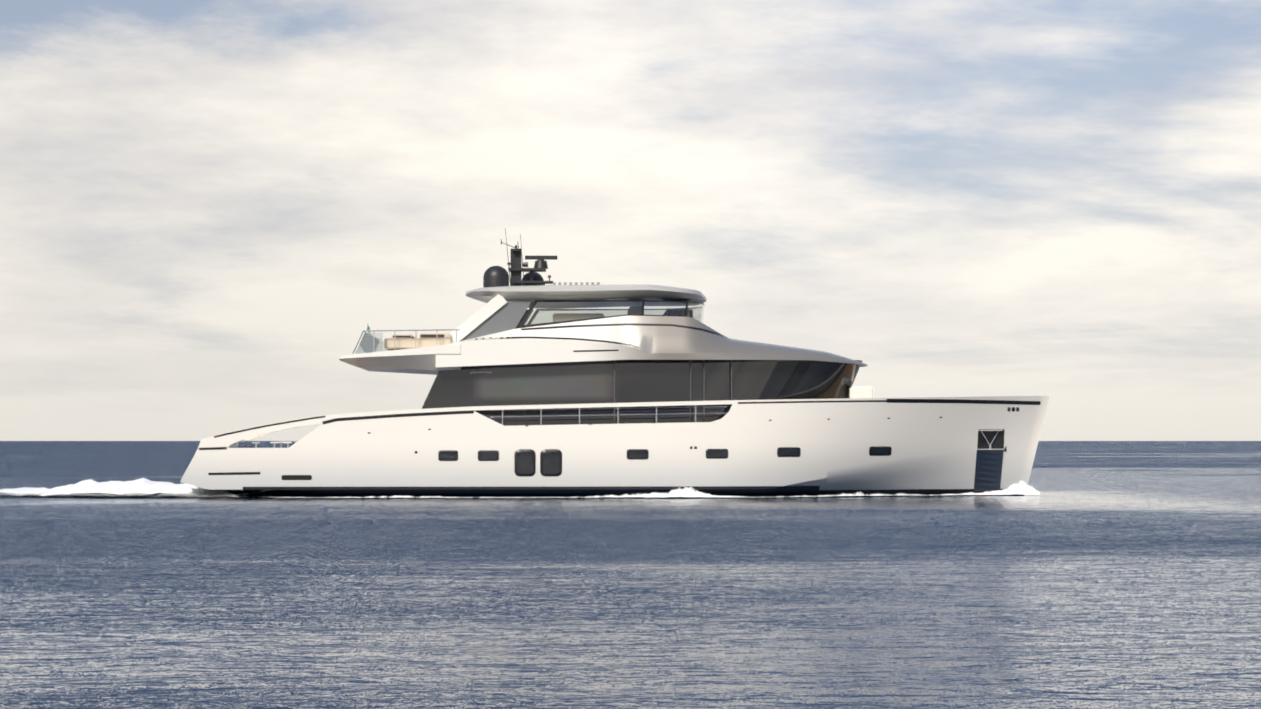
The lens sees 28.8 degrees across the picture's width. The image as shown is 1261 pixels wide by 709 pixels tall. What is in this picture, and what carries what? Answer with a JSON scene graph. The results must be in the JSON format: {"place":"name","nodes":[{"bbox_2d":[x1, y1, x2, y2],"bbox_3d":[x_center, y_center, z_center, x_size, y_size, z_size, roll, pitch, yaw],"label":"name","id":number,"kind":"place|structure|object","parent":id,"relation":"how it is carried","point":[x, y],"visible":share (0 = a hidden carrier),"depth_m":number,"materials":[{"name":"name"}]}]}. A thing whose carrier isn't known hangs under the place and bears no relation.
{"place":"outdoors","nodes":[
{"label":"outdoors","id":0,"kind":"place"},
{"bbox_2d":[0,441,1260,708],"bbox_3d":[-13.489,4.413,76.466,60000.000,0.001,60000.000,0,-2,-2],"label":"sea","id":1,"kind":"structure","parent":0,"point":[1110,575],"depth_m":27.40,"materials":[{"name":"blue liquid"}]},
{"bbox_2d":[0,478,223,495],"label":"stern wake","id":2,"kind":"object","parent":1,"relation":"on","point":[140,486],"visible":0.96,"depth_m":74.86,"materials":[{"name":"white liquid"}]},
{"bbox_2d":[181,396,1048,497],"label":"hull","id":3,"kind":"object","parent":1,"relation":"in","point":[933,453],"visible":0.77,"depth_m":73.38,"materials":[{"name":"paint"}]},
{"bbox_2d":[977,429,1005,450],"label":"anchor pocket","id":4,"kind":"object","parent":3,"relation":"attached to","point":[998,442],"visible":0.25,"depth_m":76.74,"materials":[{"name":"metal"}]},
{"bbox_2d":[978,430,1002,448],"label":"anchor","id":5,"kind":"object","parent":4,"relation":"in","point":[990,444],"visible":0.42,"depth_m":76.64,"materials":[{"name":"silver metal"}]},
{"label":"decks","id":6,"kind":"structure","parent":3,"relation":"on","visible":0},
{"bbox_2d":[252,441,297,447],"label":"cleats","id":7,"kind":"object","parent":6,"relation":"on","point":[274,442],"visible":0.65,"depth_m":73.34,"materials":[{"name":"silver metal"}]},
{"bbox_2d":[490,405,726,424],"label":"side rails","id":8,"kind":"object","parent":6,"relation":"on","point":[617,414],"visible":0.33,"depth_m":73.40,"materials":[{"name":"silver metal"}]},
{"bbox_2d":[422,360,861,425],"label":"deck windows","id":9,"kind":"structure","parent":6,"relation":"on","point":[593,382],"depth_m":74.27,"materials":[{"name":"black glass"}]},
{"bbox_2d":[436,316,867,367],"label":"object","id":10,"kind":"object","parent":9,"relation":"on","point":[665,343],"visible":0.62,"depth_m":74.05,"materials":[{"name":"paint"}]},
{"bbox_2d":[339,344,460,374],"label":"fly slab","id":11,"kind":"structure","parent":10,"relation":"attached to","point":[421,360],"depth_m":73.80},
{"bbox_2d":[352,329,459,353],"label":"deck railing","id":12,"kind":"object","parent":11,"relation":"on","point":[365,345],"depth_m":73.82,"materials":[{"name":"silver metal"}]},
{"bbox_2d":[384,333,450,350],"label":"sun pads","id":13,"kind":"object","parent":11,"relation":"on","point":[404,341],"visible":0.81,"depth_m":74.09,"materials":[{"name":"beige fabric"}]},
{"bbox_2d":[450,294,506,342],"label":"hard top struts","id":14,"kind":"object","parent":10,"relation":"on","point":[482,314],"visible":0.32,"depth_m":74.31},
{"bbox_2d":[460,300,533,340],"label":"quarter glass","id":15,"kind":"object","parent":10,"relation":"on","point":[509,315],"visible":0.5,"depth_m":74.42,"materials":[{"name":"grey"}]},
{"bbox_2d":[466,284,705,308],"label":"hard top","id":16,"kind":"object","parent":10,"relation":"on","point":[532,293],"visible":0.73,"depth_m":74.43,"materials":[{"name":"silver metal"}]},
{"bbox_2d":[483,229,556,286],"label":"mast radar","id":17,"kind":"object","parent":16,"relation":"on","point":[494,276],"visible":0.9,"depth_m":76.84,"materials":[{"name":"black"}]},
{"bbox_2d":[553,282,599,284],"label":"hard top slats","id":18,"kind":"object","parent":16,"relation":"on","point":[576,283],"visible":0.31,"depth_m":75.42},
{"bbox_2d":[475,323,721,351],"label":"pin stripes","id":19,"kind":"object","parent":10,"relation":"on","point":[598,340],"visible":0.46,"depth_m":74.25,"materials":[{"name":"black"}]},
{"bbox_2d":[516,300,704,328],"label":"flybridge windscreen frame","id":20,"kind":"object","parent":10,"relation":"on","point":[521,325],"visible":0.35,"depth_m":74.51,"materials":[{"name":"black metal"}]},
{"bbox_2d":[527,301,703,324],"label":"flybridge windscreen","id":21,"kind":"object","parent":20,"relation":"in","point":[701,313],"visible":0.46,"depth_m":74.66,"materials":[{"name":"black"}]},
{"bbox_2d":[553,306,693,321],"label":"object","id":22,"kind":"object","parent":10,"relation":"on","point":[558,317],"depth_m":75.14,"materials":[{"name":"beige"}]},
{"bbox_2d":[614,360,731,423],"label":"window mullions","id":23,"kind":"object","parent":9,"relation":"attached to","point":[690,388],"visible":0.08,"depth_m":74.21,"materials":[{"name":"grey metal"}]},
{"bbox_2d":[222,480,1039,497],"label":"foam","id":24,"kind":"object","parent":1,"relation":"on","point":[1023,487],"visible":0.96,"depth_m":73.29,"materials":[{"name":"white"}]},
{"bbox_2d":[0,0,1260,440],"label":"sky","id":25,"kind":"structure","parent":0,"point":[207,206],"materials":[{"name":"white"}]},
{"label":"fore deck","id":26,"kind":"structure","parent":0,"visible":0},
{"bbox_2d":[847,386,873,397],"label":"foredeck lounge","id":27,"kind":"object","parent":26,"relation":"on","point":[860,391],"visible":0.46,"depth_m":75.84,"materials":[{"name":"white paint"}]}
]}

